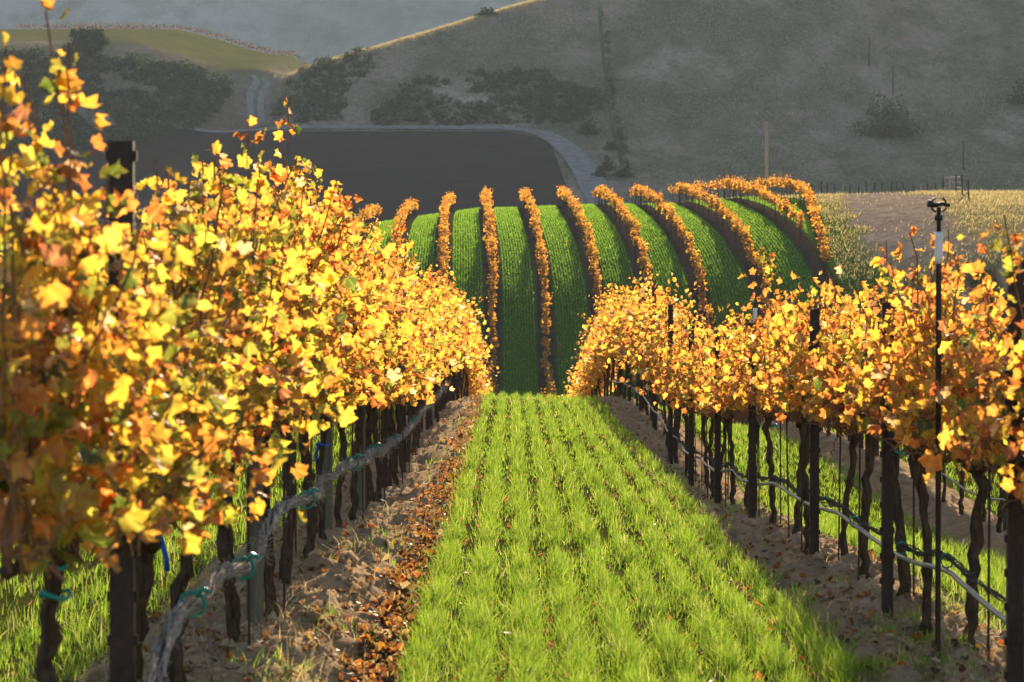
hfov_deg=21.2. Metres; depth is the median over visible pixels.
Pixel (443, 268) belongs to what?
grape vine
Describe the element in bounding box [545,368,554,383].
grape vine
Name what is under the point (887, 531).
vineyard post
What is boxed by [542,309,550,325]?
grape vine
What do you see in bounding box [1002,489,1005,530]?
vineyard post
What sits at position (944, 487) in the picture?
grape vine
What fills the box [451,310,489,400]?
grape vine
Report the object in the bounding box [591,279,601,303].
grape vine
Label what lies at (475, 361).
grape vine
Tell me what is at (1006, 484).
grape vine
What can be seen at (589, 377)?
grape vine
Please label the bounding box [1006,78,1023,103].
shrub
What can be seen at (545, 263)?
grape vine
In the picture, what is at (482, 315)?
grape vine
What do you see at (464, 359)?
grape vine
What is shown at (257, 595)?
wooden post
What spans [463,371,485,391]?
grape vine
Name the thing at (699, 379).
grape vine
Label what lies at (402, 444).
vine stake
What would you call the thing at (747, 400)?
grape vine
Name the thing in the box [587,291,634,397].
grape vine
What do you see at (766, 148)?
utility pole
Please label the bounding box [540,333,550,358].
grape vine
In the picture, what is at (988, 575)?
vine stake
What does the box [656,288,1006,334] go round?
trellis wire
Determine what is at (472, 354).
grape vine
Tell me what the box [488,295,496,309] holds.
grape vine
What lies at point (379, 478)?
grape vine
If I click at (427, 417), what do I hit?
vineyard post
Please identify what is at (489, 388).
grape vine
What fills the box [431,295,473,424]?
grape vine
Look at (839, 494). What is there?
vine stake
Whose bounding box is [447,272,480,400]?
grape vine
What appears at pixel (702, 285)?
grape vine
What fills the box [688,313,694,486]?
vineyard post
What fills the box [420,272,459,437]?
grape vine
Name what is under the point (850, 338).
grape vine
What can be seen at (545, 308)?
grape vine
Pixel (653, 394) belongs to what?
vineyard post
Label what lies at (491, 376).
grape vine
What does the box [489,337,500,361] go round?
grape vine
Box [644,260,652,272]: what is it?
grape vine
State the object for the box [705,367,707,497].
vine stake
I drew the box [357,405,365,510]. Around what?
wooden post
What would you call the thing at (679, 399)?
grape vine
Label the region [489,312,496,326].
grape vine
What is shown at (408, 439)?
vine stake
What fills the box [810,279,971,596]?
grape vine
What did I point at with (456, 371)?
grape vine
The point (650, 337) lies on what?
grape vine
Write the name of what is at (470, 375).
grape vine
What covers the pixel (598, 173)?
shrub
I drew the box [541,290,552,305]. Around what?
grape vine
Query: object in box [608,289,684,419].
grape vine
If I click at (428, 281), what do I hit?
grape vine
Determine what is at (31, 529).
trellis wire
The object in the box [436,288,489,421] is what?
grape vine
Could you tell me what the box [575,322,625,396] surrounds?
grape vine
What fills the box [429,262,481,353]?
grape vine
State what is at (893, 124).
shrub
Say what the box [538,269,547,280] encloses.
grape vine
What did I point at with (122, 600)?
vineyard post
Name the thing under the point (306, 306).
grape vine
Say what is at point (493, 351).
grape vine
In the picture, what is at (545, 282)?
grape vine
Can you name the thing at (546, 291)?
grape vine
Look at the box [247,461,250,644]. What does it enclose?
vine stake
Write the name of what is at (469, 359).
grape vine
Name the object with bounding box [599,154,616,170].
shrub
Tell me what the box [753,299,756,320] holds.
sleeved post
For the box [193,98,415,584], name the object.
grape vine
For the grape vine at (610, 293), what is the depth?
54.30 m
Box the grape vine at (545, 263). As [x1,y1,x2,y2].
[540,260,549,270]
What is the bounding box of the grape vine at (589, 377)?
[572,347,616,396]
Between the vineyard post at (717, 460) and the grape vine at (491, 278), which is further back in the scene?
the grape vine at (491, 278)
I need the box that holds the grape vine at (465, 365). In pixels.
[460,321,484,397]
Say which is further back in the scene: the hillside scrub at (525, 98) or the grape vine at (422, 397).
the hillside scrub at (525, 98)
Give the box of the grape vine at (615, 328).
[601,285,678,409]
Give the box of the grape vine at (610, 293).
[586,283,616,396]
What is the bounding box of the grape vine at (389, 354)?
[345,209,430,520]
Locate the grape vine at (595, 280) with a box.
[593,274,601,284]
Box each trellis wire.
[0,199,340,276]
[0,348,187,374]
[0,426,251,544]
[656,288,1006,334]
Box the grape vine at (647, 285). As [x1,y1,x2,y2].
[643,281,650,292]
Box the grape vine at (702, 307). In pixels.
[697,298,706,314]
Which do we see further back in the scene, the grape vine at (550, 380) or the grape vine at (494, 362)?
the grape vine at (494, 362)
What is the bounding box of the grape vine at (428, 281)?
[397,228,458,461]
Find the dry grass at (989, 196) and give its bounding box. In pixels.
[683,186,1023,325]
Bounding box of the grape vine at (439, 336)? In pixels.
[363,266,443,472]
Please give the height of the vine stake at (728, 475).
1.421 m
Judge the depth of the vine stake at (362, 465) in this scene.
19.44 m
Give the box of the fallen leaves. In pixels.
[11,392,1005,681]
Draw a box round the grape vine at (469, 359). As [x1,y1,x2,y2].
[457,308,486,398]
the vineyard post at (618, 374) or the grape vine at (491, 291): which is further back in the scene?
the grape vine at (491, 291)
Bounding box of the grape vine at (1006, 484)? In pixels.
[986,256,1023,492]
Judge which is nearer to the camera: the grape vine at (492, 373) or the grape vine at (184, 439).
the grape vine at (184, 439)
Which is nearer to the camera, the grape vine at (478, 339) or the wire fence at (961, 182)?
the grape vine at (478, 339)
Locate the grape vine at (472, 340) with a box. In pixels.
[445,295,480,402]
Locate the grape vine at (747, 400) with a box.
[716,282,834,523]
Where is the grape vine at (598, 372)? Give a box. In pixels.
[567,312,617,397]
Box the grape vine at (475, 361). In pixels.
[470,328,486,363]
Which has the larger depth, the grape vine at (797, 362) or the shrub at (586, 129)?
the shrub at (586, 129)
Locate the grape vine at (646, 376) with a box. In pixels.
[627,295,710,445]
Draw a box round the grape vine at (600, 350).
[582,286,644,396]
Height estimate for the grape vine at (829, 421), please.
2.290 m
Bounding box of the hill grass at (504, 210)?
[346,195,818,400]
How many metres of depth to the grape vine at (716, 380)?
23.99 m
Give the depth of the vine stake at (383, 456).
23.42 m
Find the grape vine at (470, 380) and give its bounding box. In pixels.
[464,322,486,395]
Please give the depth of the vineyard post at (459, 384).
58.40 m
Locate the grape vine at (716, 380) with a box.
[697,326,766,512]
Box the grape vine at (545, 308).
[540,302,549,324]
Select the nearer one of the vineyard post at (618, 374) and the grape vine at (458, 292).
the grape vine at (458, 292)
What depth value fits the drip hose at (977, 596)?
14.73 m
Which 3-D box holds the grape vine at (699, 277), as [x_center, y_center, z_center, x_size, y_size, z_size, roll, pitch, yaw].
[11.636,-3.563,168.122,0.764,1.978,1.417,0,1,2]
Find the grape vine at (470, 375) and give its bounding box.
[447,339,498,392]
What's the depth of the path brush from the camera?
504.89 m
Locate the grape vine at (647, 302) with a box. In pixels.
[618,273,678,423]
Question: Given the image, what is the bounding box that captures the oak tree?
[57,26,110,61]
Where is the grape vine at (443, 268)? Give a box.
[440,265,446,276]
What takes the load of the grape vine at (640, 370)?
on the ground at (954, 523)
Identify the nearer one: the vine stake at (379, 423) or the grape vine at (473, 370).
the vine stake at (379, 423)
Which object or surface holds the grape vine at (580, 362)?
on the ground at (954, 523)
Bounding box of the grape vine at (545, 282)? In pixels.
[540,274,548,289]
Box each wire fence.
[811,181,940,193]
[942,175,969,200]
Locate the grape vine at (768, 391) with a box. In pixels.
[723,320,847,534]
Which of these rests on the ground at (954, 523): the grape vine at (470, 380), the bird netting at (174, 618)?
the grape vine at (470, 380)
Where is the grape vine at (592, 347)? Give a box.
[589,290,617,395]
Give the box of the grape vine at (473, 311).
[457,289,475,353]
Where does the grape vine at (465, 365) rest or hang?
on the ground at (954, 523)
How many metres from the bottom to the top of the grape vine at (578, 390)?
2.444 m
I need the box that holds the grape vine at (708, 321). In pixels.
[704,316,715,342]
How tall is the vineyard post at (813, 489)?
1.945 m
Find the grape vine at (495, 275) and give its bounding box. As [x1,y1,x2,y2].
[490,266,498,290]
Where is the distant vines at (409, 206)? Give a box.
[325,172,831,405]
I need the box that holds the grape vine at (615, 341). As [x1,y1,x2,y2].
[598,280,648,405]
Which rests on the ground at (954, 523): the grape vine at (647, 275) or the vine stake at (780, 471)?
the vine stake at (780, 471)
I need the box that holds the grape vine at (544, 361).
[540,354,548,377]
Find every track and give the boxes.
[247,75,259,123]
[257,78,270,122]
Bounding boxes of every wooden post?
[246,238,263,625]
[320,410,332,529]
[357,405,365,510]
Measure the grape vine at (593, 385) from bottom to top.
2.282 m
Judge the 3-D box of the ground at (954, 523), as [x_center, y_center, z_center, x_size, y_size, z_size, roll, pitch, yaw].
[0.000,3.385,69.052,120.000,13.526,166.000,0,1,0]
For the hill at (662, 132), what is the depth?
516.77 m
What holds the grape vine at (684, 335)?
on the ground at (954, 523)
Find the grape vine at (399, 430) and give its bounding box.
[375,258,453,485]
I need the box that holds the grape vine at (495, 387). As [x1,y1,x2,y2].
[490,378,498,392]
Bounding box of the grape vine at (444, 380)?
[441,299,479,409]
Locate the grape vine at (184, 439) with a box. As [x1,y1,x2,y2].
[2,219,308,681]
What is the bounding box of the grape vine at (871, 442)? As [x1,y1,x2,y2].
[779,240,908,578]
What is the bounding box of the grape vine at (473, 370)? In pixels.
[461,349,498,396]
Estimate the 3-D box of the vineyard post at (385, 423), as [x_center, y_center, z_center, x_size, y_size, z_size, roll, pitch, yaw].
[-1.150,0.476,24.610,0.076,2.465,0.042,0,1,0]
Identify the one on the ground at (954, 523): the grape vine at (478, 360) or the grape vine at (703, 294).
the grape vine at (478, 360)
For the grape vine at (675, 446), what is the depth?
33.35 m
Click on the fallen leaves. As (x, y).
(391, 624)
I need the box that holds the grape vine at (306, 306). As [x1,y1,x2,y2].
[151,157,385,621]
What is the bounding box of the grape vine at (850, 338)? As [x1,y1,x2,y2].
[813,303,856,440]
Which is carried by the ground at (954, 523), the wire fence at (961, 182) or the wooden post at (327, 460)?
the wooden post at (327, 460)
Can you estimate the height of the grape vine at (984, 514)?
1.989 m
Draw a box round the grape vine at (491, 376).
[485,370,496,384]
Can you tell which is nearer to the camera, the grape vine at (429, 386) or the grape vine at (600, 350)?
the grape vine at (429, 386)
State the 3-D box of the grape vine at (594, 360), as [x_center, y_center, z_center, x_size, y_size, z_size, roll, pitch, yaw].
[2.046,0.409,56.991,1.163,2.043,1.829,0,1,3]
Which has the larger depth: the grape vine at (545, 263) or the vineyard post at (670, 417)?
the grape vine at (545, 263)
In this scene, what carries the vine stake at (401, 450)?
on the ground at (954, 523)
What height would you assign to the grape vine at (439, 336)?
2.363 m
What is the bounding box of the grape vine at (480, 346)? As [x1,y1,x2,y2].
[445,295,492,401]
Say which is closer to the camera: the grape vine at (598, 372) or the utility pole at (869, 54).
the grape vine at (598, 372)
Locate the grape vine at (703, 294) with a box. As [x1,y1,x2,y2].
[698,288,707,311]
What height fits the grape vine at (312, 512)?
2.436 m
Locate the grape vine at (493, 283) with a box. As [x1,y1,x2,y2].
[487,274,497,297]
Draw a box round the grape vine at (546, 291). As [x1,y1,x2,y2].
[541,282,548,306]
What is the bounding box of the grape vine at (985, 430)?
[867,310,1023,482]
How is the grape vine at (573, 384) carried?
on the ground at (954, 523)
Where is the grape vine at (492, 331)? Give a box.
[488,324,497,337]
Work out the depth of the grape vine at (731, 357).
23.00 m
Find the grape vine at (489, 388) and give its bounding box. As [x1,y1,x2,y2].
[460,342,493,395]
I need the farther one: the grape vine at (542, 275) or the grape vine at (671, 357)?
the grape vine at (542, 275)
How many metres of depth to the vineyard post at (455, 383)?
54.20 m
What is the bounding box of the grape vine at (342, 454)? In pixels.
[320,198,416,527]
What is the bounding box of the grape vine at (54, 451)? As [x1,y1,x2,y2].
[0,0,286,681]
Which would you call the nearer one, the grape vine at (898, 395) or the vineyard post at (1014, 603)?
the vineyard post at (1014, 603)
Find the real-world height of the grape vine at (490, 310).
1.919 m
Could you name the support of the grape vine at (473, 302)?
on the ground at (954, 523)
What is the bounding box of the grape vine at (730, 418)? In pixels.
[687,299,756,504]
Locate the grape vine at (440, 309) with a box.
[389,255,464,472]
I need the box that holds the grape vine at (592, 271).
[588,262,595,287]
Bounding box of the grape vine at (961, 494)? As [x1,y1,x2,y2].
[958,464,964,514]
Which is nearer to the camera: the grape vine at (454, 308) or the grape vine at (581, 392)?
the grape vine at (454, 308)
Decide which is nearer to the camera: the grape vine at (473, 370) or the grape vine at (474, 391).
the grape vine at (473, 370)
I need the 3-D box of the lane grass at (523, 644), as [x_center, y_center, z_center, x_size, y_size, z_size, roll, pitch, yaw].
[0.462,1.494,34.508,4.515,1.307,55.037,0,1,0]
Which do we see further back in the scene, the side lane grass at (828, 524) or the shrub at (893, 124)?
the shrub at (893, 124)
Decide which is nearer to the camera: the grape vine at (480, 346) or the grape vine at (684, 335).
the grape vine at (684, 335)
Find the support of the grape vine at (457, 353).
on the ground at (954, 523)
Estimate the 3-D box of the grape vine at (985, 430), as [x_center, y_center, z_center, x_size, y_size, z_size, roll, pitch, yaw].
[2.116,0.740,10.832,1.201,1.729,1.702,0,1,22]
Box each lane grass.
[0,404,1005,681]
[143,390,1005,681]
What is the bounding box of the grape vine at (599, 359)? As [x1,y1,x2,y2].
[585,297,617,395]
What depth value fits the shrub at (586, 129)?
483.38 m
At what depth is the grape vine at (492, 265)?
171.53 m
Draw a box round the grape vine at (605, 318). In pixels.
[594,277,650,362]
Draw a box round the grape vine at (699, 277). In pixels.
[695,267,706,296]
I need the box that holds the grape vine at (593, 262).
[588,254,598,282]
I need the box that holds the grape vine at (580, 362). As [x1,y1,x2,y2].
[577,309,617,396]
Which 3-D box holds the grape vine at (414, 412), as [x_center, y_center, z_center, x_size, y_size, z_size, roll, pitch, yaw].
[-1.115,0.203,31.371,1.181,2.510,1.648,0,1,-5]
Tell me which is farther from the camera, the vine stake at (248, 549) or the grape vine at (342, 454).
the grape vine at (342, 454)
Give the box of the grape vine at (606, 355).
[595,300,627,398]
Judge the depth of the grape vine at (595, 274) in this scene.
169.33 m
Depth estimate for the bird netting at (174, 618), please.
10.34 m
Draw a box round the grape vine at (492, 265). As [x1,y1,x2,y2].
[489,259,496,275]
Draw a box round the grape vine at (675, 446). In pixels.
[640,334,681,463]
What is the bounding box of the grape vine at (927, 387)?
[835,241,1006,652]
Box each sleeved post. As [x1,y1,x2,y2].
[685,323,687,475]
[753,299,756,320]
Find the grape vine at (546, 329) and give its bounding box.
[540,320,551,348]
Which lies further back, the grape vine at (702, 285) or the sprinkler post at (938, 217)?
the grape vine at (702, 285)
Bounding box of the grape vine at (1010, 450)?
[923,215,1023,511]
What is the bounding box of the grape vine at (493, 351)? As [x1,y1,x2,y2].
[488,344,498,370]
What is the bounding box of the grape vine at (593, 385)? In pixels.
[567,347,615,396]
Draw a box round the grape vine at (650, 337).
[619,302,701,447]
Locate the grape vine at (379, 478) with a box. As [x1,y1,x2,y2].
[363,230,442,501]
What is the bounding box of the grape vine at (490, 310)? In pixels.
[487,301,495,327]
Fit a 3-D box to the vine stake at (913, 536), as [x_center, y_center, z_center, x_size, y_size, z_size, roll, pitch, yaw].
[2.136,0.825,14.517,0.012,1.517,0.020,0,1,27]
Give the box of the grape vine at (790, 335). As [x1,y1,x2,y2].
[756,281,917,555]
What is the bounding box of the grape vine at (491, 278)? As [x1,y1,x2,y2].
[486,270,494,286]
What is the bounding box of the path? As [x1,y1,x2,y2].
[598,6,624,168]
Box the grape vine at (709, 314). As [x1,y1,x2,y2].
[705,304,713,320]
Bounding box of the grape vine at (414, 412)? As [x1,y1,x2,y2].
[400,251,465,454]
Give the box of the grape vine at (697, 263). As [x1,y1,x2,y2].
[693,257,702,269]
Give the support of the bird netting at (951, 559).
attached to the vineyard post at (691, 449)
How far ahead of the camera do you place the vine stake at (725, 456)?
25.20 m
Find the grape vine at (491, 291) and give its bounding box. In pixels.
[487,284,496,300]
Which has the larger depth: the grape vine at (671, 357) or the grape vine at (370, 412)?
the grape vine at (671, 357)
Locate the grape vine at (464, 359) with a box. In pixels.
[451,312,479,400]
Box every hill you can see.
[0,0,530,65]
[0,0,1023,276]
[0,192,1023,408]
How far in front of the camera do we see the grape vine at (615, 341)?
44.90 m
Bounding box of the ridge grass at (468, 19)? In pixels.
[269,0,581,107]
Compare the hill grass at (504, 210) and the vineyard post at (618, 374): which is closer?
the vineyard post at (618, 374)
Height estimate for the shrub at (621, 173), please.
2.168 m
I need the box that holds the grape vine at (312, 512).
[260,155,414,558]
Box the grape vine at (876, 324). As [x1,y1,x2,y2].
[857,297,908,340]
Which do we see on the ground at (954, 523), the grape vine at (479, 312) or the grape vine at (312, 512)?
the grape vine at (479, 312)
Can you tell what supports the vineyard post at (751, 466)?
on the ground at (954, 523)
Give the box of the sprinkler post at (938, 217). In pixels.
[927,197,949,659]
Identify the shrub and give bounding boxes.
[474,7,499,16]
[576,118,601,134]
[591,165,608,177]
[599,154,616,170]
[602,140,618,149]
[609,166,635,177]
[847,91,930,136]
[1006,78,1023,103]
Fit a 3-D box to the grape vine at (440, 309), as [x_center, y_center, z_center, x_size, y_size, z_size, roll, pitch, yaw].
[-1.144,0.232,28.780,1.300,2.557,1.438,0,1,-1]
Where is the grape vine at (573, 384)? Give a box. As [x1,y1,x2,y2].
[558,372,613,398]
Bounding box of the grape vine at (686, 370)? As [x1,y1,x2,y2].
[653,313,740,498]
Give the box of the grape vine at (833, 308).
[820,298,867,436]
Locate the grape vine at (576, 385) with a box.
[566,356,603,398]
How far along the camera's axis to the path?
516.63 m
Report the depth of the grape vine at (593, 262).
171.70 m
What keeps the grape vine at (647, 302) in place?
on the ground at (954, 523)
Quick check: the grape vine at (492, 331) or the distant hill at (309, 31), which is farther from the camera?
the distant hill at (309, 31)
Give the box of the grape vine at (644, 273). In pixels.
[641,265,650,278]
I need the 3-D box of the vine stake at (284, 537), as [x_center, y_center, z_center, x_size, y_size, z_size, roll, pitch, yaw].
[-1.061,0.663,12.702,0.012,1.548,0.020,0,1,-24]
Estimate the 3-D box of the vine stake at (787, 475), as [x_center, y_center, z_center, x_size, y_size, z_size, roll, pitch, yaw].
[1.975,0.941,19.563,0.038,1.288,0.012,0,1,11]
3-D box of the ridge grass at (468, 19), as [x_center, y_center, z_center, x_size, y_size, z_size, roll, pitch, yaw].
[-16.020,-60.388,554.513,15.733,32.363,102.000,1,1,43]
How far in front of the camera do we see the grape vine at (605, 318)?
47.66 m
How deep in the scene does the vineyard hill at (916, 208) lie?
170.10 m
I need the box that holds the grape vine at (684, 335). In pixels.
[647,306,713,470]
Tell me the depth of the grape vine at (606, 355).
49.07 m
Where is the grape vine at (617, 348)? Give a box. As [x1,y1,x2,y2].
[603,271,668,415]
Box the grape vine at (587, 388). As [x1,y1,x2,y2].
[567,345,616,398]
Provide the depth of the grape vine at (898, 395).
13.28 m
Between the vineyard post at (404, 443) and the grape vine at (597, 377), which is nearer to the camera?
the vineyard post at (404, 443)
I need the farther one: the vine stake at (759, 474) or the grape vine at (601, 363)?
the grape vine at (601, 363)
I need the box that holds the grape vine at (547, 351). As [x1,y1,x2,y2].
[542,340,550,360]
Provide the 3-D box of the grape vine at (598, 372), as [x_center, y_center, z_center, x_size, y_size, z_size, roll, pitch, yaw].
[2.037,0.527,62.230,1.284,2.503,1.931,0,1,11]
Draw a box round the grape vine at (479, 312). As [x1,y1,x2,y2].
[456,304,487,399]
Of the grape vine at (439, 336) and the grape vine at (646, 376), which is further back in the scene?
the grape vine at (646, 376)
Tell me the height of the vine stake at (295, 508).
1.331 m
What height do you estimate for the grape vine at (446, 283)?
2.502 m
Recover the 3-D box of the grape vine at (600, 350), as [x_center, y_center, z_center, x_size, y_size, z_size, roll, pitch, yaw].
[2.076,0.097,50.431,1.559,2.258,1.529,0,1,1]
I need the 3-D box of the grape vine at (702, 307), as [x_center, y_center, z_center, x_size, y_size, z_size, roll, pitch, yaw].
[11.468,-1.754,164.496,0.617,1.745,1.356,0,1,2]
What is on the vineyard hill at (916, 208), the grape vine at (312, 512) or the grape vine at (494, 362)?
the grape vine at (494, 362)
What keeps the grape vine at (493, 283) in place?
on the vineyard hill at (916, 208)
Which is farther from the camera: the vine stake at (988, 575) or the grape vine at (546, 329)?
the grape vine at (546, 329)
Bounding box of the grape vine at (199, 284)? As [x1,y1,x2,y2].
[39,157,340,681]
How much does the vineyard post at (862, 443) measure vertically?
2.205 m
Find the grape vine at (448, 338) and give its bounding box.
[403,259,463,445]
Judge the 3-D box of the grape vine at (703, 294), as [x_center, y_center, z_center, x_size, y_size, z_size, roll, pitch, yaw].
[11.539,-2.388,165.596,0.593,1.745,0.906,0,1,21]
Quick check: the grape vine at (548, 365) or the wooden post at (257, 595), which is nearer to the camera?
the wooden post at (257, 595)
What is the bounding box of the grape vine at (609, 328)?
[588,277,636,401]
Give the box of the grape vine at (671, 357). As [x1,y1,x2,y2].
[652,318,716,460]
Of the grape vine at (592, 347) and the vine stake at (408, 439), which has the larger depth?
the grape vine at (592, 347)
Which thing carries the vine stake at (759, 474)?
on the ground at (954, 523)
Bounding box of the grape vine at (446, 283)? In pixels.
[419,266,474,410]
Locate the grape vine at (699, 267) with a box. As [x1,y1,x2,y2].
[694,264,702,283]
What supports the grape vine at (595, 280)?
on the vineyard hill at (916, 208)
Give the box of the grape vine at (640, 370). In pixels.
[607,276,705,433]
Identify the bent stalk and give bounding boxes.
[955,166,987,203]
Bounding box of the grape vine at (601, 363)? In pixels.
[574,310,632,394]
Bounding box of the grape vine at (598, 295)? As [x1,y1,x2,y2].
[596,290,604,306]
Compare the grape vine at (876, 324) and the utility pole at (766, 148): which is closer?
the grape vine at (876, 324)
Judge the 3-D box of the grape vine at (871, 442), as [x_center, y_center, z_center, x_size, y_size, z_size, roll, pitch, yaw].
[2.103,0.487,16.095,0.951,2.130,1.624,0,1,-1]
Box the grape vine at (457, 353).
[422,273,475,426]
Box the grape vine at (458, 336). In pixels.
[420,269,461,378]
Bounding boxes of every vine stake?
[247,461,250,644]
[282,421,285,619]
[294,416,296,556]
[310,410,311,467]
[361,405,363,519]
[378,408,379,440]
[382,411,385,503]
[400,411,401,473]
[402,405,402,483]
[407,403,409,472]
[694,409,695,481]
[701,416,701,481]
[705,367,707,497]
[725,412,726,505]
[727,442,728,501]
[756,437,757,510]
[758,408,759,516]
[780,421,780,523]
[786,414,789,537]
[801,397,802,551]
[838,353,842,559]
[858,414,860,579]
[913,480,914,595]
[987,386,990,659]
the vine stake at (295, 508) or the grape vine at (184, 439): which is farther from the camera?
the vine stake at (295, 508)
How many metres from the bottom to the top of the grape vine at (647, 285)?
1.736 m
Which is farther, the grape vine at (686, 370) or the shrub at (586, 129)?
the shrub at (586, 129)
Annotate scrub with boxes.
[0,45,234,150]
[270,45,608,125]
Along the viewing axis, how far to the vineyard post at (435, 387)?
41.50 m
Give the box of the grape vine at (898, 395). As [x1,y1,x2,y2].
[828,226,1004,634]
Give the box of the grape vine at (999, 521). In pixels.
[996,384,1002,532]
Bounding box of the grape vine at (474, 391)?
[462,355,490,393]
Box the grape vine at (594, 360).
[583,315,611,396]
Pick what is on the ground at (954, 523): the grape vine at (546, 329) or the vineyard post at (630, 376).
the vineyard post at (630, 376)
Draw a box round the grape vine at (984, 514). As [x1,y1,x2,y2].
[965,384,997,521]
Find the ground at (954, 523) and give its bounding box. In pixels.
[0,267,1006,681]
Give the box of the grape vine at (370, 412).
[363,209,451,501]
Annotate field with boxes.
[0,123,566,251]
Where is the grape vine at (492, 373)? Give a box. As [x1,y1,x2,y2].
[486,362,494,375]
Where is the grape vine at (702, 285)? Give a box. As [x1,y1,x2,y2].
[697,276,706,302]
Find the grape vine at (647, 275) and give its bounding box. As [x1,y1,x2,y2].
[645,271,652,296]
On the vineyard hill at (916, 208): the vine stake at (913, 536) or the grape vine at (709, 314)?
the grape vine at (709, 314)
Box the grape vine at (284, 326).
[142,115,358,642]
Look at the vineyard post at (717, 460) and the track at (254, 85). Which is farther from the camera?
the track at (254, 85)
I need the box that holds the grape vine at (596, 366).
[579,320,625,369]
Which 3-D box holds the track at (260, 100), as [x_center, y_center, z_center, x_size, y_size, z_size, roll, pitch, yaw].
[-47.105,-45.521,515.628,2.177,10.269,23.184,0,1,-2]
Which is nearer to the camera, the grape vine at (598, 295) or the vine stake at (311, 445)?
the vine stake at (311, 445)
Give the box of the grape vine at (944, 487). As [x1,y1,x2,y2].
[915,332,989,501]
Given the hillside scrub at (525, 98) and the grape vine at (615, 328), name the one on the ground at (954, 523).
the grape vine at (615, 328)
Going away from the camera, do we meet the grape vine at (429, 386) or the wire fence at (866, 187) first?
the grape vine at (429, 386)
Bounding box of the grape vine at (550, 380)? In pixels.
[546,375,554,388]
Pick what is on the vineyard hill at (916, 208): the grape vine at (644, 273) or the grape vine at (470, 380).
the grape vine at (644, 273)
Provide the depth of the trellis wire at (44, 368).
6.31 m
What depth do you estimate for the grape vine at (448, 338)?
32.41 m
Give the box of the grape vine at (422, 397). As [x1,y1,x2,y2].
[388,251,449,485]
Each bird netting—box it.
[136,379,451,681]
[623,377,1005,606]
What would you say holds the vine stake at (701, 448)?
on the ground at (954, 523)
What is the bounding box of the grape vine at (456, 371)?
[420,301,472,432]
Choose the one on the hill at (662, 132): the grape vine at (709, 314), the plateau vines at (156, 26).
the plateau vines at (156, 26)
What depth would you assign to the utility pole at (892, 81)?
508.25 m
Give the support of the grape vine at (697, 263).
on the vineyard hill at (916, 208)
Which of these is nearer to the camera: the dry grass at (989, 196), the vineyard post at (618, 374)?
the vineyard post at (618, 374)
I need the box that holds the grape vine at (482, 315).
[456,292,484,383]
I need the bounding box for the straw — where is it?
[5,393,1005,681]
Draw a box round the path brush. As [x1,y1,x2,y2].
[598,11,632,169]
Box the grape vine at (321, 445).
[299,167,409,539]
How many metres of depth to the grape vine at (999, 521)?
29.35 m
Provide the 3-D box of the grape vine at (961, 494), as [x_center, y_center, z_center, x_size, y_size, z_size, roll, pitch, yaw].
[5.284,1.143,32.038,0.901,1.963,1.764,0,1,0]
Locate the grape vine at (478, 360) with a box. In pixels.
[460,322,489,383]
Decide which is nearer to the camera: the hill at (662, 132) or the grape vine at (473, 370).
the grape vine at (473, 370)
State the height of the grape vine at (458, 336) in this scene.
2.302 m
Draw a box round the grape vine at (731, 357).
[693,297,774,510]
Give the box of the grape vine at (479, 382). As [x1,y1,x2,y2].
[445,351,496,396]
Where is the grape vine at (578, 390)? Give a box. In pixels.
[566,360,616,397]
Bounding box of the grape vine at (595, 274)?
[593,265,601,293]
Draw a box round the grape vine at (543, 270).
[538,262,547,275]
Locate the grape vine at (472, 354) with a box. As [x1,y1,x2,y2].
[436,273,485,409]
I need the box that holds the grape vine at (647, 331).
[604,273,674,430]
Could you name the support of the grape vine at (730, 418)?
on the ground at (954, 523)
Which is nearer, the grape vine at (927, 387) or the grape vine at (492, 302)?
the grape vine at (927, 387)
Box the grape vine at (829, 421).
[827,305,851,435]
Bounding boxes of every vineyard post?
[106,141,137,681]
[380,259,388,487]
[401,265,406,462]
[415,270,419,447]
[425,276,430,429]
[434,278,438,418]
[452,293,455,400]
[456,302,459,397]
[618,293,620,396]
[627,286,631,399]
[638,284,642,410]
[651,286,656,426]
[667,298,673,463]
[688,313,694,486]
[713,329,721,503]
[747,320,756,517]
[808,305,820,553]
[861,434,863,448]
[879,299,894,619]
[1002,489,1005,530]
[1004,257,1023,681]
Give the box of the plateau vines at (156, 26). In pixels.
[15,21,305,65]
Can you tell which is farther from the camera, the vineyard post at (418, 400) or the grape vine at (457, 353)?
the grape vine at (457, 353)
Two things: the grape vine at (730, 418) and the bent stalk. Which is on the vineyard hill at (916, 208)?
the bent stalk
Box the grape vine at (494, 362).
[490,354,498,377]
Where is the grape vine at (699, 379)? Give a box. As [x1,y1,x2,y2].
[671,327,740,502]
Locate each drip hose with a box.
[612,380,1005,623]
[879,440,1005,500]
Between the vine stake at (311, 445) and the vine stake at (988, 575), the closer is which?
the vine stake at (988, 575)
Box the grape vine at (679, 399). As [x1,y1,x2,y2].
[641,354,709,486]
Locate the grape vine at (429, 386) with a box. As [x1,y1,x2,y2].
[347,215,439,509]
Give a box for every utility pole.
[763,121,767,189]
[868,38,869,65]
[891,66,893,94]
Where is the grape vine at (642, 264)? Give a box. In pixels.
[639,256,648,280]
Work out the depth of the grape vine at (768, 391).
19.59 m
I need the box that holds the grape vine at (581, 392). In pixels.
[566,359,615,396]
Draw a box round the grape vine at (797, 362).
[733,242,866,554]
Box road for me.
[4,108,613,204]
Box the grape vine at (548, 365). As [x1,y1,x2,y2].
[543,362,553,375]
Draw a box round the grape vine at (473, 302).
[464,297,486,354]
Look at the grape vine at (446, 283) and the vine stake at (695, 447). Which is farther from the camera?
the grape vine at (446, 283)

